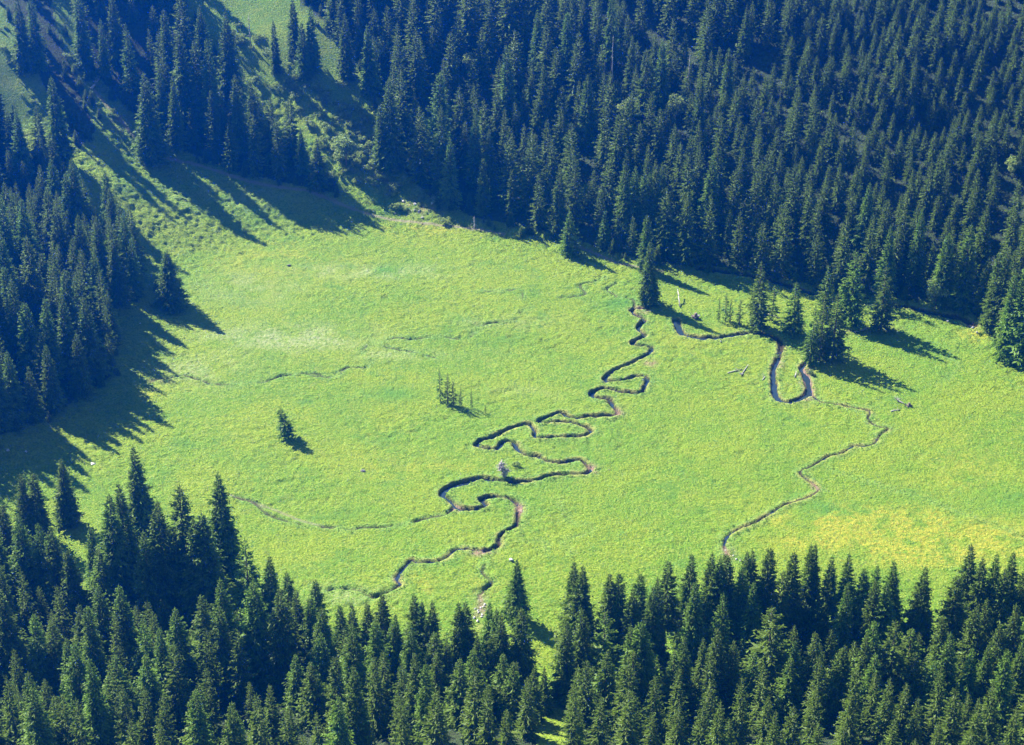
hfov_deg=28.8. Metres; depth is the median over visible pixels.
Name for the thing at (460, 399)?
spruce tree
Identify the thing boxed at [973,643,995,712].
spruce tree
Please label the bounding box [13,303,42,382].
spruce tree
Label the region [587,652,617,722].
spruce tree
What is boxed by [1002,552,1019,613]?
spruce tree
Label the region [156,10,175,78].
spruce tree
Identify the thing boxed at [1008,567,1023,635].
spruce tree
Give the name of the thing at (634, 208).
spruce tree
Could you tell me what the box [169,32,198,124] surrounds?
spruce tree
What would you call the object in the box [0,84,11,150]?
spruce tree
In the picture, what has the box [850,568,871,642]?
spruce tree
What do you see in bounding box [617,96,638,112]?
broadleaf tree
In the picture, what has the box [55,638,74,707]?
spruce tree
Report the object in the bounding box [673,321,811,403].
stream water
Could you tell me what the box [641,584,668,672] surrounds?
spruce tree
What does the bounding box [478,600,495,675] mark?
spruce tree
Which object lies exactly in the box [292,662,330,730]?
spruce tree
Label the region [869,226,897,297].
spruce tree
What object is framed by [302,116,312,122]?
bush
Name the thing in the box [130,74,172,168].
spruce tree
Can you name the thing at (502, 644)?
spruce tree
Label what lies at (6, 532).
spruce tree
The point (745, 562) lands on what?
spruce tree
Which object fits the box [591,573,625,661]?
spruce tree
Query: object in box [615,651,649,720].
spruce tree
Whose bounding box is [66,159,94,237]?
spruce tree
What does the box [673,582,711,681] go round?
spruce tree
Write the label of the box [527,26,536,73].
spruce tree
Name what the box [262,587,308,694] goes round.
spruce tree
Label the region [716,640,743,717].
spruce tree
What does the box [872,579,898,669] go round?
spruce tree
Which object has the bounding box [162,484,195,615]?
spruce tree
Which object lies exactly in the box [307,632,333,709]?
spruce tree
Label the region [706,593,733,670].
spruce tree
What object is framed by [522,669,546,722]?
spruce tree
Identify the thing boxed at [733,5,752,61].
spruce tree
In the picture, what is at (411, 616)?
spruce tree
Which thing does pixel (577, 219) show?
spruce tree
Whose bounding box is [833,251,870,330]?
spruce tree
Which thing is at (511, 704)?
spruce tree
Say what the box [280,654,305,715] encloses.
spruce tree
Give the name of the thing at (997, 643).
spruce tree
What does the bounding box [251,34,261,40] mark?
bush
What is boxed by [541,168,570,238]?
spruce tree
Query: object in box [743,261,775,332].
spruce tree
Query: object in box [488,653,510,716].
spruce tree
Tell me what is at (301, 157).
spruce tree
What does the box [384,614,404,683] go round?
spruce tree
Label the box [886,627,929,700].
spruce tree
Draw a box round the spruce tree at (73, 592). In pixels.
[56,550,91,632]
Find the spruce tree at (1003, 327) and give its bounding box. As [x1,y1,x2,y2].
[990,273,1018,361]
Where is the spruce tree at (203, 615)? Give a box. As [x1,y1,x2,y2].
[190,595,216,688]
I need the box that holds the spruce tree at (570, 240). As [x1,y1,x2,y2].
[557,210,581,260]
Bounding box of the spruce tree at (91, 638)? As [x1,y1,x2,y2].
[78,605,111,696]
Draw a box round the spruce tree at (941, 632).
[922,614,948,684]
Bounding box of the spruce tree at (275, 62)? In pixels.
[268,20,283,74]
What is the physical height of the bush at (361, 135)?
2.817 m
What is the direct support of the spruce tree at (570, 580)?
on the ground at (404, 428)
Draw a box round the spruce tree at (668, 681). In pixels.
[655,650,695,726]
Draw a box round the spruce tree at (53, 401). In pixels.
[39,344,67,415]
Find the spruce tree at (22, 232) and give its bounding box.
[14,199,49,276]
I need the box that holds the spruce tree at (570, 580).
[550,561,583,655]
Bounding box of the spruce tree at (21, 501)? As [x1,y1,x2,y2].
[9,472,36,546]
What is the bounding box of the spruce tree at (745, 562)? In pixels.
[734,550,754,595]
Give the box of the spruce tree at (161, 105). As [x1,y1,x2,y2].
[152,65,169,127]
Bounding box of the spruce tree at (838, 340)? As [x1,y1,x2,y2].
[820,292,852,363]
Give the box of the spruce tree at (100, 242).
[89,216,110,288]
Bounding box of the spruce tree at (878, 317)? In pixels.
[869,265,900,333]
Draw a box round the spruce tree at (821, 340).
[810,294,837,363]
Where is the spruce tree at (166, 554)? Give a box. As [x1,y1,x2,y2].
[135,500,192,632]
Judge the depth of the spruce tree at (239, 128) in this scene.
728.66 m
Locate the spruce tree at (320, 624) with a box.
[303,608,342,677]
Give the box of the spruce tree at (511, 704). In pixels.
[494,661,527,725]
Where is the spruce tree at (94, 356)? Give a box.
[75,297,114,379]
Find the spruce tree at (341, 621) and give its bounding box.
[330,605,349,670]
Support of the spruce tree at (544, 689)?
on the ground at (404, 428)
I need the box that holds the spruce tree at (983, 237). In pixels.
[968,207,992,290]
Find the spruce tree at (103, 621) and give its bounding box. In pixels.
[90,582,117,672]
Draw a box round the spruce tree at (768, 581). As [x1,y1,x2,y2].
[755,547,779,630]
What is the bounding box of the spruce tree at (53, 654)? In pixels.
[42,620,67,696]
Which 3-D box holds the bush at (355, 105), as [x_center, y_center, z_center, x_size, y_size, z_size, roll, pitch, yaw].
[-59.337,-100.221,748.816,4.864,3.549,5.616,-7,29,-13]
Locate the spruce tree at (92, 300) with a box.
[85,254,115,322]
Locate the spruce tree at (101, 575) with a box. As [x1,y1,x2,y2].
[81,548,123,623]
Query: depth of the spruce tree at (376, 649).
454.63 m
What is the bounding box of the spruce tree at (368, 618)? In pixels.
[357,603,381,677]
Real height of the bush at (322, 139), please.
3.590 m
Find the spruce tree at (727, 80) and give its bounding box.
[717,49,736,110]
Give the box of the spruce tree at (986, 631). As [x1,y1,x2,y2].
[972,599,993,664]
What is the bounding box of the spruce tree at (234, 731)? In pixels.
[220,701,248,744]
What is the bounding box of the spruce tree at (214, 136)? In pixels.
[204,91,224,158]
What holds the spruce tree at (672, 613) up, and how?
on the ground at (404, 428)
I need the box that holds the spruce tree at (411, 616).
[402,595,424,650]
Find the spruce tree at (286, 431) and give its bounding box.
[273,408,296,439]
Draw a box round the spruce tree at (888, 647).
[865,620,911,717]
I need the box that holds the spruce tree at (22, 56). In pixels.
[11,0,39,76]
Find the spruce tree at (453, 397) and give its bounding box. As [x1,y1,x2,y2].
[448,382,459,404]
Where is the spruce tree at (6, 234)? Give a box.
[0,196,20,274]
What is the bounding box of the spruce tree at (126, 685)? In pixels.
[100,654,139,724]
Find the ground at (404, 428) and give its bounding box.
[0,0,1023,744]
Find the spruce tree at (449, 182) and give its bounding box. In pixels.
[438,138,462,211]
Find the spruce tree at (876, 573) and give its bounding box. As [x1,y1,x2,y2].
[863,565,882,600]
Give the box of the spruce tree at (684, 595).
[666,554,703,650]
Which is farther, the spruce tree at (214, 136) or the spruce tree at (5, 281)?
the spruce tree at (214, 136)
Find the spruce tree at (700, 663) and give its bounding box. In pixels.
[690,637,714,711]
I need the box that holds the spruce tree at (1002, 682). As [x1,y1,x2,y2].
[983,649,1013,738]
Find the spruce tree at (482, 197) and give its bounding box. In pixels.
[473,158,492,216]
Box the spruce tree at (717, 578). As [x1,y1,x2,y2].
[703,557,732,645]
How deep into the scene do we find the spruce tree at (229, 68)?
745.42 m
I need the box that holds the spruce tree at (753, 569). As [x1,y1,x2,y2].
[745,550,765,639]
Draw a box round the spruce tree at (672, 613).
[657,561,685,645]
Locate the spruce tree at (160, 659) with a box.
[151,628,178,713]
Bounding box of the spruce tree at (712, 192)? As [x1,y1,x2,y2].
[693,153,723,232]
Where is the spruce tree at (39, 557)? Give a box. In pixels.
[28,523,48,610]
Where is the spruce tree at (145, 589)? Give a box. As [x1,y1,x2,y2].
[131,531,173,629]
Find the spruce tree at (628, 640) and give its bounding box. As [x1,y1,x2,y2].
[615,625,637,688]
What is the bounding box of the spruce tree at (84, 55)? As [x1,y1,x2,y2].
[71,0,96,71]
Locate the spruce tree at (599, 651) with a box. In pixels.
[582,610,624,685]
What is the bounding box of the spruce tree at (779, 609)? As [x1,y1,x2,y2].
[765,570,792,650]
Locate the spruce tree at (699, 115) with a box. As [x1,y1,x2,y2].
[685,79,707,144]
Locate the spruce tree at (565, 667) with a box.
[546,622,579,706]
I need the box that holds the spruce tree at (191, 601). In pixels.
[176,519,217,629]
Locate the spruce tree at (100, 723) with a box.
[79,659,119,744]
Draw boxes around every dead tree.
[495,459,509,477]
[609,35,613,104]
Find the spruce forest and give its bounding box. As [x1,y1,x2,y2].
[0,0,1023,744]
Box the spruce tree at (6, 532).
[0,504,15,575]
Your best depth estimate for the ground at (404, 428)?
605.93 m
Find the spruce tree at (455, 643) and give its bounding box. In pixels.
[447,601,472,673]
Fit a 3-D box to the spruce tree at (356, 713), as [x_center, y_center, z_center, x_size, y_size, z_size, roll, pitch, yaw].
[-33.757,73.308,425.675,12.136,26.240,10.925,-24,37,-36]
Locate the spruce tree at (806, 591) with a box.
[798,543,820,641]
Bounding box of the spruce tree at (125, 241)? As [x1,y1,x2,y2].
[116,213,143,280]
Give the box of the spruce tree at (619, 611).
[607,574,628,653]
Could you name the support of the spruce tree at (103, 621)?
on the ground at (404, 428)
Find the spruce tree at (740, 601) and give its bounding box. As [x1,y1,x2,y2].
[727,566,756,654]
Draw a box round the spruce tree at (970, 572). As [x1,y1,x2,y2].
[932,543,977,624]
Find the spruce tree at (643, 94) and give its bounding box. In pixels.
[632,49,658,131]
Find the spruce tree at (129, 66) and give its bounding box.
[118,23,144,92]
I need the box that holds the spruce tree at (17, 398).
[2,350,30,426]
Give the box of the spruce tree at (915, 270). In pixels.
[902,208,928,286]
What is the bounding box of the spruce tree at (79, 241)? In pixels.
[72,214,103,282]
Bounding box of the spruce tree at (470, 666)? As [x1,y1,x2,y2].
[463,649,492,707]
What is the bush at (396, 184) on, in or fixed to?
on the ground at (404, 428)
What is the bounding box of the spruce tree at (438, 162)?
[427,108,459,190]
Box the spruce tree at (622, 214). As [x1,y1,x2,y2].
[610,164,632,237]
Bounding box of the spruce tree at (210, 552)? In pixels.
[183,512,234,628]
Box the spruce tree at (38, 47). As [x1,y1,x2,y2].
[25,0,49,73]
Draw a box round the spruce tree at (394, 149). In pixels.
[372,78,413,175]
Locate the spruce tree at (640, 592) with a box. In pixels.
[625,573,649,633]
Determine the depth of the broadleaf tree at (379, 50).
760.14 m
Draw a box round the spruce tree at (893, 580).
[879,560,905,642]
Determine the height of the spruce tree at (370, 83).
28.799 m
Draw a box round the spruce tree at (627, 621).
[617,589,646,667]
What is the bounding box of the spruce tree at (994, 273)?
[976,253,1002,332]
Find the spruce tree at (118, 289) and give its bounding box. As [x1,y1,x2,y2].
[105,240,135,308]
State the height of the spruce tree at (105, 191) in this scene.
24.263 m
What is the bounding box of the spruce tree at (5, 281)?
[0,266,21,318]
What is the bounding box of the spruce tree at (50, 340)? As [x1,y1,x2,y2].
[36,296,67,379]
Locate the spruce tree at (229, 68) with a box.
[216,11,245,98]
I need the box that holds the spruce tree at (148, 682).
[131,653,173,731]
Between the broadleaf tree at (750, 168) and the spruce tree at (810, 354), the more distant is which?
the broadleaf tree at (750, 168)
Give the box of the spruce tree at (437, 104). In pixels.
[420,73,456,161]
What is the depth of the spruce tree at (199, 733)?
415.09 m
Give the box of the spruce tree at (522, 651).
[506,608,542,692]
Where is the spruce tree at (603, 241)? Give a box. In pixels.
[595,210,611,249]
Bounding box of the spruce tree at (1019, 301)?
[1002,269,1023,364]
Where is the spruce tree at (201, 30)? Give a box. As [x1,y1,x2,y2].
[192,5,219,70]
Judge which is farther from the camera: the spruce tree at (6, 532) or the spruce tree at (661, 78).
the spruce tree at (661, 78)
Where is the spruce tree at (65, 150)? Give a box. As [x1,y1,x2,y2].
[43,78,77,168]
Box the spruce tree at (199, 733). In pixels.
[177,689,218,744]
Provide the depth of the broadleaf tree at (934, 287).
646.64 m
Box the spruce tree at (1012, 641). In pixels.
[1002,603,1023,687]
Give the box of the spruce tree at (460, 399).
[458,385,462,404]
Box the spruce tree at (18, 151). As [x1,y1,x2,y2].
[8,109,36,182]
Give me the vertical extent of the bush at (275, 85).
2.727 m
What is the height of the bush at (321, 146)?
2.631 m
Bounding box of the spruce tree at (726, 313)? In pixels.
[720,292,729,320]
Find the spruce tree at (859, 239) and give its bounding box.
[851,183,877,251]
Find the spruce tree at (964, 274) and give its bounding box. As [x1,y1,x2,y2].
[945,224,979,312]
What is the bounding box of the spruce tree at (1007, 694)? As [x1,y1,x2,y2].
[983,652,1014,725]
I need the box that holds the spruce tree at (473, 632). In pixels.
[452,601,481,675]
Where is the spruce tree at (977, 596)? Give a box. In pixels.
[963,558,990,633]
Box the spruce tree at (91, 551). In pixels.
[82,528,100,589]
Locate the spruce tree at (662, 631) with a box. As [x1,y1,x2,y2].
[643,577,670,673]
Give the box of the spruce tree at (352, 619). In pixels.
[342,602,361,659]
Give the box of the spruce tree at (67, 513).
[51,459,85,532]
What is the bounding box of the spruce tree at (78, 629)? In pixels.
[71,603,91,659]
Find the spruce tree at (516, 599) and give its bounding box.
[497,560,533,626]
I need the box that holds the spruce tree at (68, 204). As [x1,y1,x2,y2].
[58,173,81,241]
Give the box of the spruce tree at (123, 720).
[113,687,143,744]
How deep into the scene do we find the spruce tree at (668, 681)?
447.96 m
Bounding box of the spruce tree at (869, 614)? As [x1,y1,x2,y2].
[854,580,885,661]
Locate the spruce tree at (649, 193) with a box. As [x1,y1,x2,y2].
[638,174,657,237]
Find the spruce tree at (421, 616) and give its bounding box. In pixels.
[413,602,428,666]
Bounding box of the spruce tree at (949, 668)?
[933,632,959,715]
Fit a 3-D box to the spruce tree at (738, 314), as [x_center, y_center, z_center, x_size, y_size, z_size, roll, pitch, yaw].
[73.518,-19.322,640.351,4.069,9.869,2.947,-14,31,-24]
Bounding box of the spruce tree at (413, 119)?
[406,92,426,154]
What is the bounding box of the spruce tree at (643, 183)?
[638,155,653,230]
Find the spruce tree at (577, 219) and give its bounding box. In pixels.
[564,159,589,227]
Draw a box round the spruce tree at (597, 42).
[588,21,605,75]
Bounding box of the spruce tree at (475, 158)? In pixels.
[461,111,484,188]
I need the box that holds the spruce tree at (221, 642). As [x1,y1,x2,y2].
[197,605,240,698]
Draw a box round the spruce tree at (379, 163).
[372,107,388,172]
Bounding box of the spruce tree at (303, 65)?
[294,22,312,82]
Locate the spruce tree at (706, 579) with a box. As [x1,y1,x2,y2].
[696,551,716,653]
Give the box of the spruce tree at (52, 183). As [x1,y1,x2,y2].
[45,158,63,206]
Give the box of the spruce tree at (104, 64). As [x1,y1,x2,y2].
[96,19,112,76]
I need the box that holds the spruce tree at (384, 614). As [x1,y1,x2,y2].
[373,592,400,650]
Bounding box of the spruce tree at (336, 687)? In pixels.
[319,657,347,744]
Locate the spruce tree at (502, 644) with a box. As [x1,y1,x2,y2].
[486,613,513,693]
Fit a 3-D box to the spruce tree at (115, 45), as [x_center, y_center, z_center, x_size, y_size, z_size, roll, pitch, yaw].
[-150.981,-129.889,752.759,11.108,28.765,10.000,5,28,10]
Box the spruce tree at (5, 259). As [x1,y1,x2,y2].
[0,235,19,299]
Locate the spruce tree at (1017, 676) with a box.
[1010,645,1023,719]
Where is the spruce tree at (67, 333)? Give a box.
[56,296,87,378]
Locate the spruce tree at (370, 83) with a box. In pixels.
[358,24,385,98]
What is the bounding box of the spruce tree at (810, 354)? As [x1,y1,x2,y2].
[799,307,819,366]
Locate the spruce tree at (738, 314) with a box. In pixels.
[735,300,745,324]
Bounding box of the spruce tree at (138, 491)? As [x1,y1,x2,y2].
[123,444,168,545]
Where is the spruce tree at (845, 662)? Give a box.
[824,644,855,721]
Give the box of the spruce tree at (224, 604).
[209,580,243,668]
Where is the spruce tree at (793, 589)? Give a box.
[776,552,807,643]
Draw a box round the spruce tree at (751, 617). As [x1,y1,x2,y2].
[735,582,766,664]
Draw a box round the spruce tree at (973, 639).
[953,606,985,687]
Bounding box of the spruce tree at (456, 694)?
[442,658,481,730]
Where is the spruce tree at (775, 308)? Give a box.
[766,285,780,320]
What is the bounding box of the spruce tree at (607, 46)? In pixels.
[600,0,622,74]
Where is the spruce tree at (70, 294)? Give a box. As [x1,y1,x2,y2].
[56,269,86,333]
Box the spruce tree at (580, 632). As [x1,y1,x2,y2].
[572,607,594,682]
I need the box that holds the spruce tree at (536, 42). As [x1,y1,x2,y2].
[526,10,547,79]
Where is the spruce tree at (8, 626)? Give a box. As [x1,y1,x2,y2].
[0,591,32,688]
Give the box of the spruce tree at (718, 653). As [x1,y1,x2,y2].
[705,627,728,714]
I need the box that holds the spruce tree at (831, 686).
[821,647,857,724]
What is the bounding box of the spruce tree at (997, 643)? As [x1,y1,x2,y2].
[976,621,1009,688]
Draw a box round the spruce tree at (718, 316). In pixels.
[716,297,721,321]
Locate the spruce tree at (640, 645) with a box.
[613,620,663,718]
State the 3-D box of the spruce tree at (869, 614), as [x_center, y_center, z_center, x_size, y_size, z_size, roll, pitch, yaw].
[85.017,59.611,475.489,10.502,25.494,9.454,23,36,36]
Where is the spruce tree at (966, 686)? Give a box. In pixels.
[948,648,982,722]
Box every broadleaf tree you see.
[331,132,363,166]
[371,37,390,64]
[455,52,476,74]
[550,21,560,37]
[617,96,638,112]
[668,93,688,120]
[741,163,758,181]
[927,277,948,309]
[1004,154,1023,177]
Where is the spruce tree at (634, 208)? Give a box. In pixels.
[620,166,642,236]
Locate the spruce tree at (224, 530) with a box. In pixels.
[205,472,256,601]
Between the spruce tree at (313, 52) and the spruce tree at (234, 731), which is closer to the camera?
the spruce tree at (234, 731)
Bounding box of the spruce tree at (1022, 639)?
[1016,616,1023,665]
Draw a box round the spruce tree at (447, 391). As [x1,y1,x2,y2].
[443,373,451,402]
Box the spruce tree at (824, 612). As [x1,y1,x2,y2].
[806,554,838,647]
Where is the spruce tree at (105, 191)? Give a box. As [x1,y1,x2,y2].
[99,171,116,232]
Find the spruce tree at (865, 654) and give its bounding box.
[851,634,872,693]
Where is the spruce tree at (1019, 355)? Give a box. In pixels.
[1006,288,1023,368]
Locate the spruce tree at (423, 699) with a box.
[410,663,445,744]
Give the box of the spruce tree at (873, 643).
[849,620,881,674]
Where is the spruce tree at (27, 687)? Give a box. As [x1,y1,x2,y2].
[16,672,56,744]
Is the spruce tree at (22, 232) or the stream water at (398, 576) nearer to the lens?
the stream water at (398, 576)
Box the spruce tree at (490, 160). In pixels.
[475,130,499,197]
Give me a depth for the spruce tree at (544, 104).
734.82 m
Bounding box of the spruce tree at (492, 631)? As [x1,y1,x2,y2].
[482,608,509,683]
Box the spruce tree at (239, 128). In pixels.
[229,85,250,155]
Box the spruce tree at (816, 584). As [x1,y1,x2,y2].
[799,544,822,639]
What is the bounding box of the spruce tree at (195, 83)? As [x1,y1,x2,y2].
[185,41,209,129]
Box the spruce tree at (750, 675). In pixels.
[729,652,768,724]
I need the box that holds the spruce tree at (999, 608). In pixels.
[982,568,1013,646]
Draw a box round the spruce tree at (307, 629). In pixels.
[298,598,317,676]
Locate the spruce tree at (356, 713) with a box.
[334,666,378,744]
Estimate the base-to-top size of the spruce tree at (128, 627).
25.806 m
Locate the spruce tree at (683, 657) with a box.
[676,636,698,716]
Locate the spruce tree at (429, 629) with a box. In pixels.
[417,600,444,668]
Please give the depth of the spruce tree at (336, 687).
432.94 m
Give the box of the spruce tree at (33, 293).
[15,235,49,326]
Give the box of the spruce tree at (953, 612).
[924,575,969,661]
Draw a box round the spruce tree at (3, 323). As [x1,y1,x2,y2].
[0,289,13,352]
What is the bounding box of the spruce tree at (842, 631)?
[824,583,857,661]
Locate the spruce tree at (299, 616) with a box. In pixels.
[290,591,304,655]
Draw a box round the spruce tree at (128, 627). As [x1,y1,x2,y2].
[109,584,144,675]
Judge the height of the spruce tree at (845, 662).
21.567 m
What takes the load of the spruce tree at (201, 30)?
on the ground at (404, 428)
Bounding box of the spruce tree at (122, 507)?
[102,483,143,603]
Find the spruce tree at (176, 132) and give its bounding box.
[165,76,190,152]
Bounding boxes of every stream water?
[395,549,484,585]
[440,311,652,510]
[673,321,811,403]
[698,268,971,326]
[723,394,881,545]
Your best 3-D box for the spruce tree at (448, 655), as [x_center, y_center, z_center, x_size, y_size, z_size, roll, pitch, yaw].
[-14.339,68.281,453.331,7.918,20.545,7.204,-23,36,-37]
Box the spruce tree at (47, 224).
[39,185,59,265]
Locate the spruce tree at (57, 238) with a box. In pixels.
[46,206,74,274]
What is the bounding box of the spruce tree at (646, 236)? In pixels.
[634,215,655,271]
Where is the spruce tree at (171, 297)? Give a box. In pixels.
[149,250,192,314]
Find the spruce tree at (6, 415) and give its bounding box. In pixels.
[0,364,19,433]
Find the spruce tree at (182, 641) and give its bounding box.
[163,609,202,698]
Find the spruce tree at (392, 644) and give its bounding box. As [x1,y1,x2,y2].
[383,624,404,694]
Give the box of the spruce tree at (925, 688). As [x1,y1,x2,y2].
[909,659,945,730]
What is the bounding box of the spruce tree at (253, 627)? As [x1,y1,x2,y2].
[231,580,275,691]
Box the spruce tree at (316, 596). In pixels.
[303,579,335,639]
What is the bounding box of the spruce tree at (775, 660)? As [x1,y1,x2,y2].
[739,606,799,704]
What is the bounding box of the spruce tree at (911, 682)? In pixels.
[894,652,923,719]
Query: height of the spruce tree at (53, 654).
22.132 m
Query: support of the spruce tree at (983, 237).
on the ground at (404, 428)
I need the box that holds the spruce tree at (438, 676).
[427,653,451,717]
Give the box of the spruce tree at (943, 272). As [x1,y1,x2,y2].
[928,234,958,309]
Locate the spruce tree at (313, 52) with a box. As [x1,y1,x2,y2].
[303,7,325,75]
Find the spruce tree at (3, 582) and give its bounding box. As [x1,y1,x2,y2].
[0,565,26,649]
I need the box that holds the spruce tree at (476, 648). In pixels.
[471,635,491,692]
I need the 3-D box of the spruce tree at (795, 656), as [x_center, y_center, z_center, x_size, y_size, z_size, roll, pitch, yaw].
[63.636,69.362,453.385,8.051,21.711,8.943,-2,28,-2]
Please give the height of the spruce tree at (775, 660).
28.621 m
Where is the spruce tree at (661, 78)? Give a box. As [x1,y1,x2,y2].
[652,38,671,110]
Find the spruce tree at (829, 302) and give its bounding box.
[814,266,835,320]
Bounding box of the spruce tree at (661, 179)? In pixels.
[646,164,671,236]
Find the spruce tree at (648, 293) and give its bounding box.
[635,242,663,308]
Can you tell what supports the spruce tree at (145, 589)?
on the ground at (404, 428)
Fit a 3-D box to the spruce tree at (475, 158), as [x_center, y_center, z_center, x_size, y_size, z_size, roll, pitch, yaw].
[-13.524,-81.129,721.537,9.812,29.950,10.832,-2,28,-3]
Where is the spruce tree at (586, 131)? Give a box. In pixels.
[574,75,600,149]
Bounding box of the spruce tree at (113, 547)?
[88,493,139,615]
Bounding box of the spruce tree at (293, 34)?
[283,0,302,64]
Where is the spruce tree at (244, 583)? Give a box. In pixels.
[228,537,269,625]
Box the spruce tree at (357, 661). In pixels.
[339,623,376,715]
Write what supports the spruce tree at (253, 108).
on the ground at (404, 428)
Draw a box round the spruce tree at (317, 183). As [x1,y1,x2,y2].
[306,139,332,193]
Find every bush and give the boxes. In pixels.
[232,21,243,26]
[232,33,245,39]
[233,38,245,44]
[249,75,258,82]
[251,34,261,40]
[262,47,270,55]
[268,82,278,88]
[283,76,291,83]
[290,90,300,99]
[291,74,298,79]
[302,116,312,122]
[305,120,314,126]
[306,102,319,109]
[313,111,326,116]
[314,135,328,143]
[319,120,330,126]
[319,142,329,148]
[320,96,332,103]
[322,125,334,132]
[326,120,336,125]
[333,155,343,161]
[338,79,348,87]
[344,120,356,127]
[345,118,356,125]
[348,101,360,109]
[352,151,360,158]
[353,129,361,133]
[353,160,364,164]
[354,177,363,182]
[356,125,366,133]
[357,133,367,141]
[359,113,372,120]
[360,154,369,161]
[362,164,371,170]
[364,148,373,157]
[370,180,378,186]
[373,173,385,180]
[382,184,397,190]
[388,180,403,189]
[389,202,402,209]
[399,205,407,211]
[414,197,425,204]
[418,202,428,206]
[437,216,451,224]
[512,461,520,465]
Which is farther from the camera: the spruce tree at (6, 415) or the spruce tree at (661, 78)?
the spruce tree at (661, 78)
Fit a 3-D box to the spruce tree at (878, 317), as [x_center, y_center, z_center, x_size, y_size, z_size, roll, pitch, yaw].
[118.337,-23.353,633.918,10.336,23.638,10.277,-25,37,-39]
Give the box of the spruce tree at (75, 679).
[50,642,93,733]
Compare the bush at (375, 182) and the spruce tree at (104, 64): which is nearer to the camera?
the bush at (375, 182)
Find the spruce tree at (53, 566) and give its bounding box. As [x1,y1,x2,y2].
[36,526,66,619]
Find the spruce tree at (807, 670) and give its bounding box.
[797,631,825,717]
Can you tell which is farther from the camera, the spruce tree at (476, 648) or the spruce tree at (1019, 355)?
the spruce tree at (1019, 355)
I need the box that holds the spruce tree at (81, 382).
[66,334,96,402]
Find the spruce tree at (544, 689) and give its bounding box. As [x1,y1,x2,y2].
[536,666,554,716]
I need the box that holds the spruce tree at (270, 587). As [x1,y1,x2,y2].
[256,555,285,623]
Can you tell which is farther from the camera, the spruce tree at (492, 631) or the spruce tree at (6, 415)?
the spruce tree at (6, 415)
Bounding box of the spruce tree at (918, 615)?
[899,566,935,662]
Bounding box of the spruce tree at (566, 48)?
[556,13,574,78]
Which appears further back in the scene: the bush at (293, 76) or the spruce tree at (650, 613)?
the bush at (293, 76)
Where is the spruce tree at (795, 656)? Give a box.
[779,640,806,717]
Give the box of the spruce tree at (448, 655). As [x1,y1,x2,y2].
[441,637,458,686]
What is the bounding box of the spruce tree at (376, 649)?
[363,621,396,695]
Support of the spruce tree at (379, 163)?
on the ground at (404, 428)
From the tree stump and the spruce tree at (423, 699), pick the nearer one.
the spruce tree at (423, 699)
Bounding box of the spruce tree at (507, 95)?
[495,44,519,132]
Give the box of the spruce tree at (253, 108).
[244,83,263,155]
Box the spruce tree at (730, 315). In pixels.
[728,299,733,321]
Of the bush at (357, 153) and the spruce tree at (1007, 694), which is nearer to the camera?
the spruce tree at (1007, 694)
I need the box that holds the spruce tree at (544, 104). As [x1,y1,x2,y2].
[527,63,553,136]
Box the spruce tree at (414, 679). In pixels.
[399,653,424,740]
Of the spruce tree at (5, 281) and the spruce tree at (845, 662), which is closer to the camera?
the spruce tree at (845, 662)
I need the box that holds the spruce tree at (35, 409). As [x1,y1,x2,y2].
[22,367,47,423]
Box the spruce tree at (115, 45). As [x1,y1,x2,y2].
[105,0,128,65]
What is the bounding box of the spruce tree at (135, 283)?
[124,238,147,299]
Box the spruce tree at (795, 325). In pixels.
[779,282,807,339]
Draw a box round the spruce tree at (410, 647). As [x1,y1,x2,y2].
[392,624,423,702]
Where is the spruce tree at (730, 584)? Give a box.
[713,554,739,640]
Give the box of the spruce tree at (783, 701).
[767,657,804,726]
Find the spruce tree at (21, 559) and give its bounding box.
[7,515,38,609]
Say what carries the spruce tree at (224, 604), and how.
on the ground at (404, 428)
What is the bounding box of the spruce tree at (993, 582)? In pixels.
[981,554,1002,616]
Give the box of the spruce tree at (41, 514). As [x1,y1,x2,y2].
[23,472,58,541]
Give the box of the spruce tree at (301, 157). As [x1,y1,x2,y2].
[294,128,310,175]
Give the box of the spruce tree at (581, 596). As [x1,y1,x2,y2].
[548,566,596,667]
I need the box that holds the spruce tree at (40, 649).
[24,615,60,696]
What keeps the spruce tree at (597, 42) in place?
on the ground at (404, 428)
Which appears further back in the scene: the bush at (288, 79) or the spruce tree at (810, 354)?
the bush at (288, 79)
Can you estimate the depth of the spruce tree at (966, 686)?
449.50 m
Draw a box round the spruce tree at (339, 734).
[321,695,356,744]
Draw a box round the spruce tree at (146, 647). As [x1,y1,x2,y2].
[130,619,156,696]
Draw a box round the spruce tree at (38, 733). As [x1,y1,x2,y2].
[21,687,58,744]
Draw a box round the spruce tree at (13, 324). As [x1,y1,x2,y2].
[4,279,28,357]
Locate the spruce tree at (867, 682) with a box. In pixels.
[854,653,890,721]
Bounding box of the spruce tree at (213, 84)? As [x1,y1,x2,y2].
[197,40,228,133]
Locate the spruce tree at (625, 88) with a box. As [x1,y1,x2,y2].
[620,34,639,101]
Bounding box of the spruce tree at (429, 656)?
[419,632,455,688]
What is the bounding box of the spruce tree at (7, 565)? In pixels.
[0,539,25,603]
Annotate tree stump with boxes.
[690,313,699,318]
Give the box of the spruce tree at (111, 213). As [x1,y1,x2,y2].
[104,189,119,242]
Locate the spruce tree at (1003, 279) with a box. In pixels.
[981,248,1011,333]
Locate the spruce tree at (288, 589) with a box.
[272,570,303,624]
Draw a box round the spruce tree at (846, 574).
[825,551,857,638]
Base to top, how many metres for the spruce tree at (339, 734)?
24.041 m
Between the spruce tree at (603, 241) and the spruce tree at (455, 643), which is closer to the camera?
the spruce tree at (455, 643)
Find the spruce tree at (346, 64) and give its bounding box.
[333,12,357,81]
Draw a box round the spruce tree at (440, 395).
[435,370,444,400]

